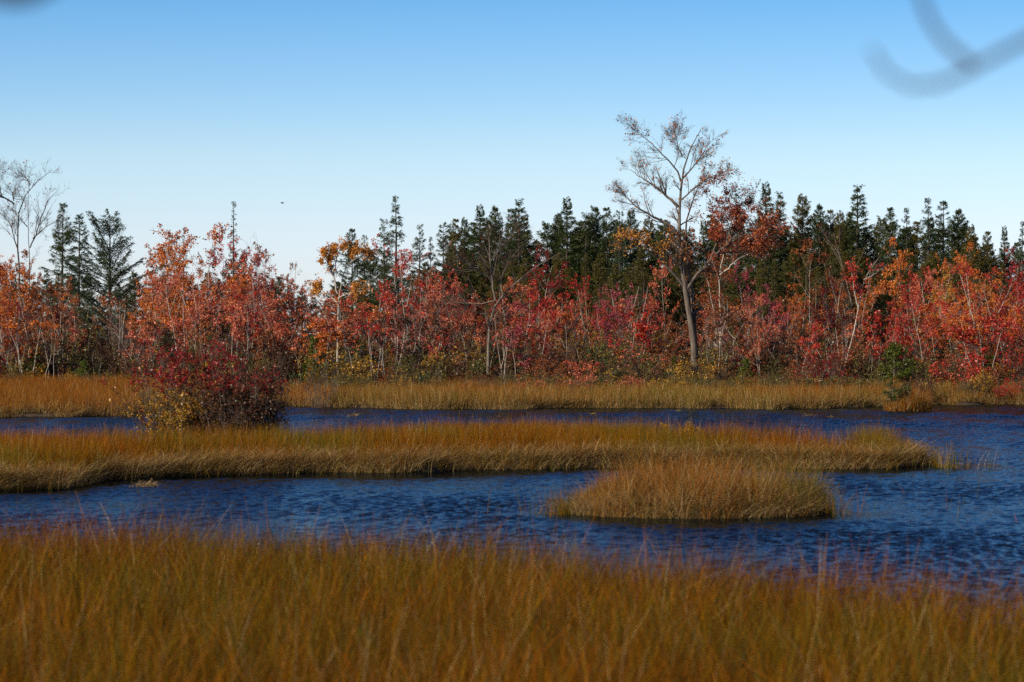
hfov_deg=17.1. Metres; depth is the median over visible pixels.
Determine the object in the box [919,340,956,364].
tall shrub
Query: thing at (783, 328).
maple sapling
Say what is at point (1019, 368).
shrub
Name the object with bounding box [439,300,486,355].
maple tree
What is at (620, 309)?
maple sapling
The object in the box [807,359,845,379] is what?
shrub
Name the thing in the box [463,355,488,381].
shrub
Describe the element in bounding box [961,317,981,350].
maple sapling
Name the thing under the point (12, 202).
bare tree
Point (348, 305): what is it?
maple tree
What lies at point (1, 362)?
shrub
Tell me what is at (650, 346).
maple sapling
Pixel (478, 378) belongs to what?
dwarf shrub
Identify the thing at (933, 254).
conifer tree
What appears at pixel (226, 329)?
maple sapling
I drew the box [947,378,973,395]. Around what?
dwarf shrub
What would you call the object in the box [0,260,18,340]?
maple tree
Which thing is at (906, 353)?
tall shrub
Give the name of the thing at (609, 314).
maple tree
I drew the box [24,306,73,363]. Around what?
maple sapling
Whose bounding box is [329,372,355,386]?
dwarf shrub
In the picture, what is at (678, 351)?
maple sapling
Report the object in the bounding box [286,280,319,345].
maple tree
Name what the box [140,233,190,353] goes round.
maple tree
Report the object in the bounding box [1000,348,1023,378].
shrub
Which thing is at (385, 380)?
dwarf shrub
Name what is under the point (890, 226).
conifer tree
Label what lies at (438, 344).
tall shrub
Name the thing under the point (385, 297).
maple tree
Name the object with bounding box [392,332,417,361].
maple sapling
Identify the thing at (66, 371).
shrub
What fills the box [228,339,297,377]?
shrub
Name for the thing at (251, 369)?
shrub
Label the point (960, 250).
conifer tree
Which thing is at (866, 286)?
maple tree
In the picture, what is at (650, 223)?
conifer tree
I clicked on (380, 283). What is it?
conifer tree
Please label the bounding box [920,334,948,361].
maple sapling
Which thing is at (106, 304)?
maple tree
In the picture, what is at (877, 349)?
maple sapling
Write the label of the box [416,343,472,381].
shrub
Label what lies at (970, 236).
conifer tree
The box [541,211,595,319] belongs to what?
conifer tree
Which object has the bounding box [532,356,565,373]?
shrub
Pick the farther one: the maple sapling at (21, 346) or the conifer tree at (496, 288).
the conifer tree at (496, 288)
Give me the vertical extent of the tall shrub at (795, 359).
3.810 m
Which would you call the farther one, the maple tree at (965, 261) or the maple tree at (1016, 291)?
the maple tree at (1016, 291)
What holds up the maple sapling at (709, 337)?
on the terrain at (42, 414)
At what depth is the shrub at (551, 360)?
187.82 m
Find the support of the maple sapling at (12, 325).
on the terrain at (42, 414)
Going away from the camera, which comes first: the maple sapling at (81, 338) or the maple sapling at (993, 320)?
the maple sapling at (993, 320)
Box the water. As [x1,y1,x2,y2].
[0,404,1023,632]
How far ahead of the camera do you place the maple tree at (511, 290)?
199.22 m
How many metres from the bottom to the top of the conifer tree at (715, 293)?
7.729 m
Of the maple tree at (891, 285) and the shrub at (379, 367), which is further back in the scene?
the maple tree at (891, 285)
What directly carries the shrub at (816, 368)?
on the terrain at (42, 414)
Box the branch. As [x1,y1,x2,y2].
[870,0,1023,88]
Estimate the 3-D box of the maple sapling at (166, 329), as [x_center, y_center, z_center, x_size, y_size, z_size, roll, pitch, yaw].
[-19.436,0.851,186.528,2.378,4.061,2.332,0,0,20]
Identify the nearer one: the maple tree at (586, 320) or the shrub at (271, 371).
the shrub at (271, 371)
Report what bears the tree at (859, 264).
on the terrain at (42, 414)
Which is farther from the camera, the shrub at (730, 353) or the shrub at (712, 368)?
the shrub at (730, 353)
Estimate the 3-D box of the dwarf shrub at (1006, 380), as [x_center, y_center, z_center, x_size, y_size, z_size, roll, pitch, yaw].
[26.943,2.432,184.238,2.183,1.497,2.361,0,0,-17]
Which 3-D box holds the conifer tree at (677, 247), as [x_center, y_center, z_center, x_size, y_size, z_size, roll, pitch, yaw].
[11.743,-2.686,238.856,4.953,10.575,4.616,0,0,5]
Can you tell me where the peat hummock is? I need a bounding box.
[310,403,329,407]
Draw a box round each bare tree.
[0,159,62,356]
[2,185,69,354]
[98,293,139,355]
[247,235,273,312]
[427,213,567,378]
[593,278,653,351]
[814,213,870,329]
[821,252,881,345]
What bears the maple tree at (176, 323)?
on the terrain at (42, 414)
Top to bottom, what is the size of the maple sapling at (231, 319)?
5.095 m
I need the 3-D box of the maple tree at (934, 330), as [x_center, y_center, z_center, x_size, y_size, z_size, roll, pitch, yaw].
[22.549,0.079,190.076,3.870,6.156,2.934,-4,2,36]
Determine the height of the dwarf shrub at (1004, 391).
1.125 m
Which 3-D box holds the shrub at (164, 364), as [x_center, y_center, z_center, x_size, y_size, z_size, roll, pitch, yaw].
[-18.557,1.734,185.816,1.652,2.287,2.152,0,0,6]
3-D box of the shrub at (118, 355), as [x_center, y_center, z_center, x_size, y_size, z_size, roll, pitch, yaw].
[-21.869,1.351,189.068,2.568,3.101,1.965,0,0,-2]
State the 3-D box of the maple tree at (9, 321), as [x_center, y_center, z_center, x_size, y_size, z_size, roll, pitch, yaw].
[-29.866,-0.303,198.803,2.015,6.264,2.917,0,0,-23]
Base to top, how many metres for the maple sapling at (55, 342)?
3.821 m
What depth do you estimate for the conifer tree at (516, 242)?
225.90 m
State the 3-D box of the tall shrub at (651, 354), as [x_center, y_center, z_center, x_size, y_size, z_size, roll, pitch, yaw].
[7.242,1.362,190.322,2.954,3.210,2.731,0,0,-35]
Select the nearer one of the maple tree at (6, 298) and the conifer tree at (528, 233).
the maple tree at (6, 298)
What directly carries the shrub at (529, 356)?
on the terrain at (42, 414)
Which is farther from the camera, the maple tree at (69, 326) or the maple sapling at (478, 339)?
the maple tree at (69, 326)
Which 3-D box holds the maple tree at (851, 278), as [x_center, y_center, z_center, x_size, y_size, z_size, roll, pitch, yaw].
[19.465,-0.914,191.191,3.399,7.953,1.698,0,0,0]
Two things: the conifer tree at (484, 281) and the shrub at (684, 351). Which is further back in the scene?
the conifer tree at (484, 281)
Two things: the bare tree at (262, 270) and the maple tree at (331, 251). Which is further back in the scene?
the bare tree at (262, 270)
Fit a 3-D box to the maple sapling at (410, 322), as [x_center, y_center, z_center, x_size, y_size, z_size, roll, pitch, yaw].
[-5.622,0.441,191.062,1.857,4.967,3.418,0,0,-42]
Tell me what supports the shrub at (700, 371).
on the terrain at (42, 414)
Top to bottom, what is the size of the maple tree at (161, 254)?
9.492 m
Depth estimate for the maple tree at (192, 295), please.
195.78 m
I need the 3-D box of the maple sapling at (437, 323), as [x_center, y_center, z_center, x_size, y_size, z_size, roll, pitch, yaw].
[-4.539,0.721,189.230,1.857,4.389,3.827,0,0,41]
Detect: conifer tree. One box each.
[2,281,25,361]
[3,276,23,364]
[6,279,37,355]
[14,281,46,362]
[36,208,167,360]
[39,270,57,344]
[43,202,85,363]
[49,273,82,367]
[52,273,66,362]
[56,213,103,354]
[60,275,100,342]
[88,291,120,373]
[100,284,129,363]
[119,272,151,360]
[168,228,190,349]
[190,272,220,346]
[215,201,258,355]
[265,276,291,339]
[274,289,296,343]
[294,291,314,348]
[301,299,321,350]
[319,228,373,363]
[323,281,346,320]
[348,250,382,348]
[349,281,390,358]
[354,235,390,361]
[360,260,400,350]
[365,195,428,364]
[365,218,411,358]
[380,265,408,355]
[388,270,428,359]
[400,224,437,350]
[411,263,446,334]
[416,236,449,361]
[424,270,449,345]
[431,222,458,363]
[439,218,467,354]
[439,259,463,354]
[446,254,490,352]
[447,247,481,344]
[453,217,476,355]
[457,222,478,275]
[465,204,500,320]
[465,253,497,338]
[471,265,523,355]
[476,219,492,294]
[476,227,504,283]
[477,205,512,322]
[493,256,528,347]
[494,233,530,306]
[497,198,549,342]
[500,208,536,329]
[505,217,542,293]
[505,258,551,360]
[523,266,570,343]
[524,239,545,316]
[531,252,576,351]
[534,221,553,270]
[535,257,555,315]
[538,221,570,293]
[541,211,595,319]
[546,197,596,345]
[551,267,587,357]
[561,221,591,300]
[563,212,600,338]
[565,254,596,356]
[568,232,576,298]
[569,217,605,313]
[570,206,609,308]
[584,264,632,359]
[588,253,617,349]
[590,207,630,314]
[599,248,674,354]
[600,220,637,284]
[601,210,636,319]
[612,267,634,332]
[616,208,661,306]
[624,267,663,371]
[630,266,672,350]
[631,217,684,346]
[647,218,678,326]
[647,224,677,336]
[648,233,684,345]
[659,254,706,354]
[659,257,689,353]
[667,259,709,356]
[668,228,698,306]
[668,229,705,342]
[683,263,711,347]
[685,214,732,335]
[693,219,709,285]
[698,193,752,348]
[700,266,724,353]
[702,261,734,351]
[720,226,755,348]
[721,265,756,355]
[727,262,761,338]
[734,226,758,306]
[739,216,769,293]
[740,182,801,335]
[741,260,784,359]
[758,261,807,356]
[760,191,796,329]
[764,258,792,366]
[773,226,801,282]
[778,247,819,357]
[781,193,828,293]
[786,253,827,341]
[792,204,835,321]
[803,267,830,331]
[808,252,851,359]
[810,233,831,268]
[818,209,846,305]
[819,210,865,339]
[820,250,864,344]
[834,211,868,345]
[838,184,884,335]
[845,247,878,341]
[851,234,883,305]
[860,266,886,340]
[862,266,905,345]
[866,215,894,284]
[871,225,881,283]
[872,207,911,326]
[881,207,921,302]
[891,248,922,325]
[892,265,908,327]
[893,227,920,262]
[893,228,920,304]
[898,221,939,286]
[898,251,951,358]
[900,198,955,345]
[907,261,953,352]
[919,216,947,286]
[924,200,957,290]
[936,233,949,263]
[938,259,951,345]
[939,246,967,353]
[940,208,988,321]
[948,224,988,344]
[950,226,1007,292]
[953,247,989,344]
[957,244,972,304]
[976,231,1002,325]
[977,266,999,347]
[985,263,1017,356]
[986,250,999,294]
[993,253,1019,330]
[997,225,1016,292]
[1005,221,1023,327]
[1005,267,1022,343]
[1006,242,1023,326]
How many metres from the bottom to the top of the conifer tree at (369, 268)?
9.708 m
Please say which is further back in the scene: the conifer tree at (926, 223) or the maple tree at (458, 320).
the conifer tree at (926, 223)
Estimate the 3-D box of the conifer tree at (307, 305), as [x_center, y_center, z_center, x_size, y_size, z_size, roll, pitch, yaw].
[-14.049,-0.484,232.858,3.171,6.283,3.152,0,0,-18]
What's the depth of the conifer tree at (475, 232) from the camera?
225.94 m
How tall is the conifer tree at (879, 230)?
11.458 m
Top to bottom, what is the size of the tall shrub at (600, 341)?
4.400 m
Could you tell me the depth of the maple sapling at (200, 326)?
187.88 m
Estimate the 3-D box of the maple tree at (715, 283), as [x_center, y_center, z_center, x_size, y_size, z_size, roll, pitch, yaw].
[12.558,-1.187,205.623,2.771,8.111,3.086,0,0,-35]
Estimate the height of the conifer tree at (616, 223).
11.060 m
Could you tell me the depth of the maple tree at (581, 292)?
193.80 m
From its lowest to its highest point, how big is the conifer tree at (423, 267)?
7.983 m
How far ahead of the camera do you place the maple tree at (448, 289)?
199.47 m
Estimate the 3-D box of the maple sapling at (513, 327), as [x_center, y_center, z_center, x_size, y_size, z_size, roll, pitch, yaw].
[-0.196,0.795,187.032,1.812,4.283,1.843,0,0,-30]
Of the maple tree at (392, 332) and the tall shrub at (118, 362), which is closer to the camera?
the tall shrub at (118, 362)
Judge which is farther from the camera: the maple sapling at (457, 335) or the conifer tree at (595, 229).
the conifer tree at (595, 229)
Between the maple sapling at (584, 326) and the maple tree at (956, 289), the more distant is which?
the maple tree at (956, 289)
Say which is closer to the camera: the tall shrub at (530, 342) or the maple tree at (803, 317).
the tall shrub at (530, 342)
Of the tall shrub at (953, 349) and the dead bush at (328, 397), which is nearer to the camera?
the dead bush at (328, 397)
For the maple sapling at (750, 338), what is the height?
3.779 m
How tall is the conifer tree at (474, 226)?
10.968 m
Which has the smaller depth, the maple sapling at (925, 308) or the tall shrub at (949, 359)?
the tall shrub at (949, 359)
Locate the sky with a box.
[0,0,1023,336]
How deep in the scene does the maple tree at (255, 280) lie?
205.29 m
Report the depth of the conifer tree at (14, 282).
233.12 m
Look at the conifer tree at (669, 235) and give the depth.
235.39 m
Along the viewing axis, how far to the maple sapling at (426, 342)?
195.65 m
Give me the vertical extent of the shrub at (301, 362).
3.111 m
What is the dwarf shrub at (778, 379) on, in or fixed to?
on the terrain at (42, 414)
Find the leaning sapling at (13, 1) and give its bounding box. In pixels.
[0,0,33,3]
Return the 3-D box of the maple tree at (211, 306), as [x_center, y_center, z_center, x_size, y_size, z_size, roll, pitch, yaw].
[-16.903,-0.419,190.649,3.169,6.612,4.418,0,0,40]
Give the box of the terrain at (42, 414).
[0,340,1023,679]
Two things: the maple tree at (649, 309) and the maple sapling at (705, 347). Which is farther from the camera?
the maple tree at (649, 309)
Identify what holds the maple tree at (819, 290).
on the terrain at (42, 414)
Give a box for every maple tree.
[0,255,32,366]
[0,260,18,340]
[0,265,35,327]
[0,267,20,356]
[0,287,13,348]
[0,302,33,372]
[2,301,26,362]
[4,254,45,369]
[5,249,58,350]
[17,289,66,347]
[24,284,85,354]
[40,276,80,371]
[46,303,88,359]
[66,293,104,359]
[89,291,127,347]
[100,295,135,356]
[102,294,142,358]
[112,280,149,354]
[121,278,190,361]
[125,289,170,363]
[135,239,183,356]
[136,228,201,349]
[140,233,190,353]
[142,270,218,352]
[147,269,222,361]
[150,222,249,353]
[153,230,214,335]
[156,268,211,354]
[181,275,249,358]
[185,296,206,352]
[190,233,255,351]
[199,260,228,341]
[214,267,274,352]
[219,261,261,354]
[221,242,274,331]
[227,236,277,350]
[230,251,273,346]
[230,284,269,368]
[235,246,282,344]
[241,276,282,347]
[244,263,311,347]
[244,279,280,349]
[249,288,302,361]
[262,289,317,345]
[279,263,307,342]
[279,301,309,344]
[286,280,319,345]
[305,289,357,346]
[306,235,378,373]
[315,292,369,350]
[318,290,362,354]
[339,287,373,361]
[362,285,399,359]
[368,296,396,362]
[371,232,439,353]
[376,248,430,364]
[382,297,423,361]
[394,265,443,348]
[398,264,453,353]
[406,275,448,351]
[416,282,455,353]
[422,285,457,360]
[423,276,468,353]
[424,271,486,359]
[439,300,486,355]
[474,301,494,353]
[475,298,512,352]
[485,276,540,349]
[485,281,562,356]
[494,302,534,346]
[511,242,568,346]
[514,278,562,353]
[526,303,549,346]
[528,296,566,353]
[535,294,591,358]
[540,290,585,353]
[541,314,566,348]
[554,307,589,351]
[559,274,621,351]
[573,290,616,354]
[581,283,626,346]
[587,282,645,358]
[606,113,798,376]
[612,305,635,367]
[618,294,659,356]
[621,306,673,353]
[634,282,667,347]
[646,257,688,342]
[657,318,689,352]
[677,312,722,355]
[682,292,727,354]
[694,217,763,348]
[695,254,753,346]
[698,291,738,349]
[702,308,737,359]
[725,261,761,342]
[729,306,780,350]
[731,291,766,351]
[737,293,776,372]
[748,284,791,350]
[767,299,795,359]
[773,235,862,340]
[773,302,802,357]
[778,261,831,350]
[783,283,814,351]
[789,294,823,350]
[790,275,839,362]
[797,273,841,349]
[813,298,845,355]
[819,286,878,349]
[831,254,887,359]
[831,312,860,347]
[838,292,880,339]
[851,276,887,347]
[864,285,914,346]
[872,292,932,347]
[875,236,922,337]
[882,300,910,366]
[890,289,955,366]
[891,265,957,356]
[893,273,951,345]
[910,267,965,355]
[923,251,965,347]
[931,265,963,339]
[932,262,1022,352]
[941,287,977,371]
[946,280,987,326]
[950,240,988,337]
[957,268,1023,363]
[974,285,1015,349]
[980,282,1023,343]
[982,291,1023,348]
[986,295,1016,347]
[988,276,1023,341]
[997,247,1023,340]
[1008,285,1023,349]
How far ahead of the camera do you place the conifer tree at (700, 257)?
230.47 m
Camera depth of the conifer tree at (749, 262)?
235.54 m
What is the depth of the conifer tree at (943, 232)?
229.83 m
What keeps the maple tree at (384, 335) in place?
on the terrain at (42, 414)
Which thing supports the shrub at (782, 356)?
on the terrain at (42, 414)
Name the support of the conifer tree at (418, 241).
on the terrain at (42, 414)
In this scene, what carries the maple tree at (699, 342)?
on the terrain at (42, 414)
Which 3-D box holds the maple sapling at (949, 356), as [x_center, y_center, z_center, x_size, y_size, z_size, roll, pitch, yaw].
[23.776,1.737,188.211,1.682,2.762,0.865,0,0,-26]
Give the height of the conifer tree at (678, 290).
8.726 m
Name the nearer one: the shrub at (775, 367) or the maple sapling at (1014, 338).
the shrub at (775, 367)
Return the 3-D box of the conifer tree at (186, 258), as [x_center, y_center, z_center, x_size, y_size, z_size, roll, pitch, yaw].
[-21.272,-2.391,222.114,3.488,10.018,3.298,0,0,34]
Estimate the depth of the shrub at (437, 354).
192.18 m
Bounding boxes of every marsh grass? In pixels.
[0,370,1023,416]
[0,409,1019,490]
[0,491,1023,681]
[465,441,1020,523]
[884,387,935,411]
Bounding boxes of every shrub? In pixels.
[0,332,18,369]
[0,342,54,378]
[0,343,27,374]
[2,358,23,377]
[9,334,31,372]
[16,358,46,376]
[22,364,48,379]
[23,327,70,375]
[38,315,112,376]
[45,349,75,374]
[56,364,77,376]
[64,330,106,369]
[66,335,123,371]
[71,359,101,377]
[74,324,116,378]
[78,345,115,374]
[81,373,109,382]
[84,337,120,371]
[94,338,139,376]
[102,365,133,380]
[104,346,141,376]
[108,343,158,379]
[117,328,155,371]
[141,352,178,380]
[151,319,177,369]
[155,359,182,374]
[159,331,206,370]
[170,332,204,374]
[185,356,206,375]
[187,336,221,355]
[191,338,236,356]
[197,325,252,371]
[218,333,262,369]
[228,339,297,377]
[228,353,265,381]
[229,338,278,358]
[234,342,272,374]
[247,359,290,380]
[251,322,298,381]
[251,349,296,379]
[251,353,280,379]
[254,316,282,374]
[269,336,307,368]
[271,315,326,370]
[271,373,316,394]
[273,339,300,380]
[285,370,326,387]
[286,339,323,379]
[295,349,325,377]
[300,377,321,392]
[303,363,333,384]
[304,351,341,382]
[316,343,384,382]
[317,374,330,386]
[320,370,346,383]
[325,317,377,372]
[325,354,343,375]
[328,344,350,372]
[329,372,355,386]
[334,370,369,392]
[344,350,390,382]
[349,333,389,371]
[352,370,392,390]
[356,357,391,378]
[362,349,388,374]
[371,373,396,387]
[374,360,404,382]
[374,371,408,385]
[376,341,403,366]
[382,343,410,374]
[389,344,450,382]
[390,368,430,387]
[392,337,425,374]
[394,363,417,376]
[397,362,430,381]
[406,339,452,369]
[411,368,430,387]
[413,344,433,370]
[416,330,453,361]
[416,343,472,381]
[419,347,448,381]
[424,371,450,386]
[441,346,478,375]
[443,350,492,380]
[445,364,468,382]
[446,339,478,370]
[448,370,475,382]
[452,329,494,374]
[454,330,509,360]
[459,372,489,389]
[460,329,519,359]
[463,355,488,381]
[471,372,506,389]
[475,341,535,383]
[476,358,516,380]
[480,324,524,375]
[480,345,504,372]
[488,370,522,386]
[495,344,525,372]
[498,356,532,378]
[502,369,529,385]
[505,350,534,379]
[508,342,549,378]
[510,346,557,373]
[515,356,565,385]
[516,375,546,389]
[521,326,563,361]
[527,352,577,381]
[531,369,575,386]
[532,339,566,374]
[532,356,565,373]
[539,341,589,380]
[541,340,576,380]
[550,329,591,351]
[550,349,602,380]
[554,372,594,393]
[557,315,603,367]
[563,353,603,384]
[576,370,615,387]
[578,333,616,379]
[580,371,598,384]
[581,357,625,380]
[583,338,634,366]
[590,344,620,377]
[595,316,652,368]
[595,354,644,380]
[595,368,638,389]
[599,341,663,380]
[605,371,646,388]
[611,341,665,375]
[619,352,672,387]
[622,337,666,372]
[624,316,676,366]
[638,369,672,382]
[643,345,687,377]
[648,371,690,389]
[658,348,690,373]
[660,342,686,360]
[662,362,687,384]
[665,348,701,372]
[669,371,709,386]
[672,348,723,380]
[674,344,715,379]
[679,348,736,380]
[686,326,750,384]
[687,376,717,389]
[696,355,736,383]
[700,376,720,387]
[709,332,757,377]
[714,336,754,375]
[725,368,767,388]
[727,349,756,377]
[730,339,761,377]
[735,373,769,386]
[744,333,770,377]
[745,338,784,375]
[749,369,774,383]
[751,377,776,387]
[754,371,796,389]
[756,347,784,373]
[760,350,800,380]
[760,370,791,387]
[763,356,800,374]
[768,361,795,381]
[774,374,805,387]
[776,339,841,378]
[779,328,830,376]
[779,361,804,380]
[780,367,810,383]
[781,360,803,375]
[782,346,794,369]
[788,315,838,363]
[792,348,851,380]
[792,376,821,385]
[799,352,835,383]
[799,367,852,391]
[800,335,848,360]
[802,371,849,392]
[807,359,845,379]
[808,346,861,375]
[819,345,855,381]
[823,320,884,367]
[830,340,860,377]
[839,372,864,382]
[843,337,880,382]
[843,357,889,386]
[848,373,872,390]
[852,343,877,381]
[855,327,890,368]
[858,344,907,380]
[859,340,927,382]
[861,376,891,392]
[870,354,920,381]
[877,331,908,368]
[899,370,939,396]
[901,343,954,379]
[904,358,940,382]
[907,330,941,366]
[907,348,965,381]
[908,318,937,363]
[910,350,956,382]
[911,341,975,380]
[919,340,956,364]
[924,348,990,385]
[925,372,956,389]
[934,327,997,363]
[934,346,958,374]
[942,335,969,382]
[947,335,993,378]
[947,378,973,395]
[948,346,1002,380]
[956,327,1015,371]
[957,378,991,396]
[964,334,1004,367]
[964,362,987,384]
[967,370,996,396]
[984,382,1009,395]
[987,362,1014,381]
[988,359,1008,385]
[989,345,1023,383]
[991,372,1018,388]
[992,380,1020,401]
[994,374,1023,393]
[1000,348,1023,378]
[1007,332,1023,361]
[1009,381,1023,396]
[1011,359,1023,382]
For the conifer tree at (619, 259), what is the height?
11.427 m
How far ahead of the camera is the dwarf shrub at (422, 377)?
179.98 m
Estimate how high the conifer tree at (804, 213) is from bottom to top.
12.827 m
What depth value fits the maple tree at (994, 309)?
201.45 m
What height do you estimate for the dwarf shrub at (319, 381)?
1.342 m
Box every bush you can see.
[22,350,51,376]
[74,360,92,378]
[100,329,244,448]
[184,347,291,448]
[297,335,322,382]
[303,360,340,406]
[466,360,487,385]
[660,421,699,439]
[663,355,681,380]
[736,358,754,380]
[860,292,906,356]
[877,342,920,384]
[883,376,913,403]
[918,365,927,382]
[980,351,1005,382]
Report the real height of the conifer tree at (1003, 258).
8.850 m
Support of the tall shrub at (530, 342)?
on the terrain at (42, 414)
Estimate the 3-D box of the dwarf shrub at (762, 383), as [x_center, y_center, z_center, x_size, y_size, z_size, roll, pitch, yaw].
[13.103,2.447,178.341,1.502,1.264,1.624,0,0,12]
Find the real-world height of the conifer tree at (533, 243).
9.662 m
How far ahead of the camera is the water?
71.55 m
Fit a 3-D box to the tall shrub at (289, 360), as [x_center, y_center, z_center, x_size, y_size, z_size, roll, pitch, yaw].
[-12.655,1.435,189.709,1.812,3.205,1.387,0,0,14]
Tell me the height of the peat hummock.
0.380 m
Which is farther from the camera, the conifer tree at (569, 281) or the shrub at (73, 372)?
the conifer tree at (569, 281)
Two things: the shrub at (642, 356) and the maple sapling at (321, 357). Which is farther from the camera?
the shrub at (642, 356)
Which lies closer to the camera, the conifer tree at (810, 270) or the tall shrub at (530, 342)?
the tall shrub at (530, 342)
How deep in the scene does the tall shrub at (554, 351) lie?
187.49 m
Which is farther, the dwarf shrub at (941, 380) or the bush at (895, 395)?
the dwarf shrub at (941, 380)
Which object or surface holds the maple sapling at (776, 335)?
on the terrain at (42, 414)
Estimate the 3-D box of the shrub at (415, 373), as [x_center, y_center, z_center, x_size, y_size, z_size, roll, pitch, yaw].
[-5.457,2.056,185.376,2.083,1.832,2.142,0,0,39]
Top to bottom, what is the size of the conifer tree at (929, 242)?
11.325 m
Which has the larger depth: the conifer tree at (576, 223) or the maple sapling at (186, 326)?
the conifer tree at (576, 223)
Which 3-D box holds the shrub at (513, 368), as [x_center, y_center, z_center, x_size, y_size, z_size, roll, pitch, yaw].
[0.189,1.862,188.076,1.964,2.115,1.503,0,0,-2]
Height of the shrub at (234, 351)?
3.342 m
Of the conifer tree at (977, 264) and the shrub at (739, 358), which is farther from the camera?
the conifer tree at (977, 264)
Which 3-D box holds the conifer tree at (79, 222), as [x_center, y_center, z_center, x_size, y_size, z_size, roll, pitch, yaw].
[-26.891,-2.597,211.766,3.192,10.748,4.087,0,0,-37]
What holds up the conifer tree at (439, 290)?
on the terrain at (42, 414)
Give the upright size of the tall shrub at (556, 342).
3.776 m
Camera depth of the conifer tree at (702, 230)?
237.88 m
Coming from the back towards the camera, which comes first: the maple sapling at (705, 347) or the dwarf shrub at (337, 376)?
the maple sapling at (705, 347)
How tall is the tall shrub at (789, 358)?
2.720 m
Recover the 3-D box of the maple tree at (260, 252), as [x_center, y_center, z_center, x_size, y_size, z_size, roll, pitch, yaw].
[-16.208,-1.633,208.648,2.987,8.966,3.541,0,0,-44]
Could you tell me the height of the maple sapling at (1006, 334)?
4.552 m
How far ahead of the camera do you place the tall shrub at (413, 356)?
188.29 m
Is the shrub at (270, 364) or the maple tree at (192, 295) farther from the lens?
the maple tree at (192, 295)
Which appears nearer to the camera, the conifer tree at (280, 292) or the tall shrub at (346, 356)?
the tall shrub at (346, 356)
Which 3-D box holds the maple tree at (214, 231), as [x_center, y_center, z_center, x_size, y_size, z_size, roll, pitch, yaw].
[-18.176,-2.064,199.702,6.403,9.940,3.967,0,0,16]
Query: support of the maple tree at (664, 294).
on the terrain at (42, 414)
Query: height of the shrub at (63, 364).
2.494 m
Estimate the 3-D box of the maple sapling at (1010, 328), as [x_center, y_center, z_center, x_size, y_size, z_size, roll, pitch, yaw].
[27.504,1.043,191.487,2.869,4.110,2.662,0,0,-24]
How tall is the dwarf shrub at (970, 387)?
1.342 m
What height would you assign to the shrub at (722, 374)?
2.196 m
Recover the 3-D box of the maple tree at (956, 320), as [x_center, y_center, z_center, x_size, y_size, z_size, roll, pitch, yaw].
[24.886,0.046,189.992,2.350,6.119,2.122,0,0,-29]
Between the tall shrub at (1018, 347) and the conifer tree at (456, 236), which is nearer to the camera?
the tall shrub at (1018, 347)
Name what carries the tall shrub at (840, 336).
on the terrain at (42, 414)
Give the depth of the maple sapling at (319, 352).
186.12 m
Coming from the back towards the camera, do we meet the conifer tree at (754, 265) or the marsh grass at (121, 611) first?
the conifer tree at (754, 265)
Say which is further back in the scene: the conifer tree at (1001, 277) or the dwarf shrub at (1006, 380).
the conifer tree at (1001, 277)
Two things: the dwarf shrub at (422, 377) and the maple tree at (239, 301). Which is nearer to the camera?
the dwarf shrub at (422, 377)
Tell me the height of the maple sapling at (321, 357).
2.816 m
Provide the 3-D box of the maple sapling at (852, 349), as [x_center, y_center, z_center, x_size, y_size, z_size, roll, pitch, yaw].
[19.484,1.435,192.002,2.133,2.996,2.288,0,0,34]
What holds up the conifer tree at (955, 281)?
on the terrain at (42, 414)
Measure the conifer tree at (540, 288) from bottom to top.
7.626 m
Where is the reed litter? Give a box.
[124,479,162,486]
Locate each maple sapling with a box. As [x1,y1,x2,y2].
[0,310,61,373]
[0,339,34,372]
[18,306,85,376]
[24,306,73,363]
[27,325,62,377]
[54,305,96,359]
[63,327,87,353]
[70,328,89,354]
[86,352,108,374]
[99,327,126,361]
[107,321,141,354]
[112,328,156,371]
[121,319,160,356]
[131,319,175,362]
[142,331,161,364]
[168,320,189,344]
[185,312,205,354]
[189,306,253,351]
[189,309,230,360]
[189,318,213,366]
[200,307,251,350]
[223,303,247,375]
[235,339,262,362]
[250,303,288,347]
[254,310,305,351]
[279,329,304,346]
[283,337,310,380]
[299,319,346,368]
[303,345,332,365]
[304,305,362,379]
[308,346,330,371]
[331,319,360,375]
[334,318,372,360]
[338,305,390,355]
[353,311,395,380]
[366,317,397,374]
[379,302,422,363]
[388,305,429,364]
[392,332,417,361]
[395,348,417,363]
[396,316,444,352]
[410,315,455,362]
[427,336,449,357]
[446,325,475,358]
[449,308,486,345]
[452,325,477,367]
[457,322,486,349]
[464,326,507,366]
[472,313,505,350]
[481,302,516,375]
[492,316,525,371]
[500,300,536,350]
[503,324,532,373]
[527,320,585,360]
[566,318,594,353]
[586,335,608,354]
[592,335,623,371]
[606,299,655,355]
[615,337,653,368]
[620,309,664,368]
[639,336,676,362]
[649,313,688,354]
[658,357,679,375]
[662,345,690,359]
[696,308,753,379]
[696,309,730,361]
[698,344,726,368]
[709,304,774,357]
[717,338,752,367]
[724,322,771,373]
[729,325,766,354]
[740,326,775,362]
[751,323,804,357]
[761,331,791,354]
[770,334,792,356]
[793,338,818,354]
[795,325,824,370]
[800,340,822,371]
[804,323,843,351]
[808,321,855,373]
[821,313,863,348]
[836,342,870,360]
[838,352,856,380]
[840,322,875,368]
[854,310,920,362]
[863,335,889,369]
[869,301,932,347]
[873,327,911,350]
[894,304,944,341]
[900,322,942,359]
[916,316,949,345]
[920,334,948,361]
[928,320,986,377]
[934,347,956,378]
[941,315,996,382]
[957,311,1015,374]
[961,313,988,356]
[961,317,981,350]
[985,319,1023,365]
[985,327,1019,359]
[995,320,1023,352]
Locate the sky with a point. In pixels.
(169, 113)
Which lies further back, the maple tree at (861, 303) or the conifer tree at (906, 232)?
the conifer tree at (906, 232)
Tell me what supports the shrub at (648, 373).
on the terrain at (42, 414)
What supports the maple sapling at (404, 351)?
on the terrain at (42, 414)
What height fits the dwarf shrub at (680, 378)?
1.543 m

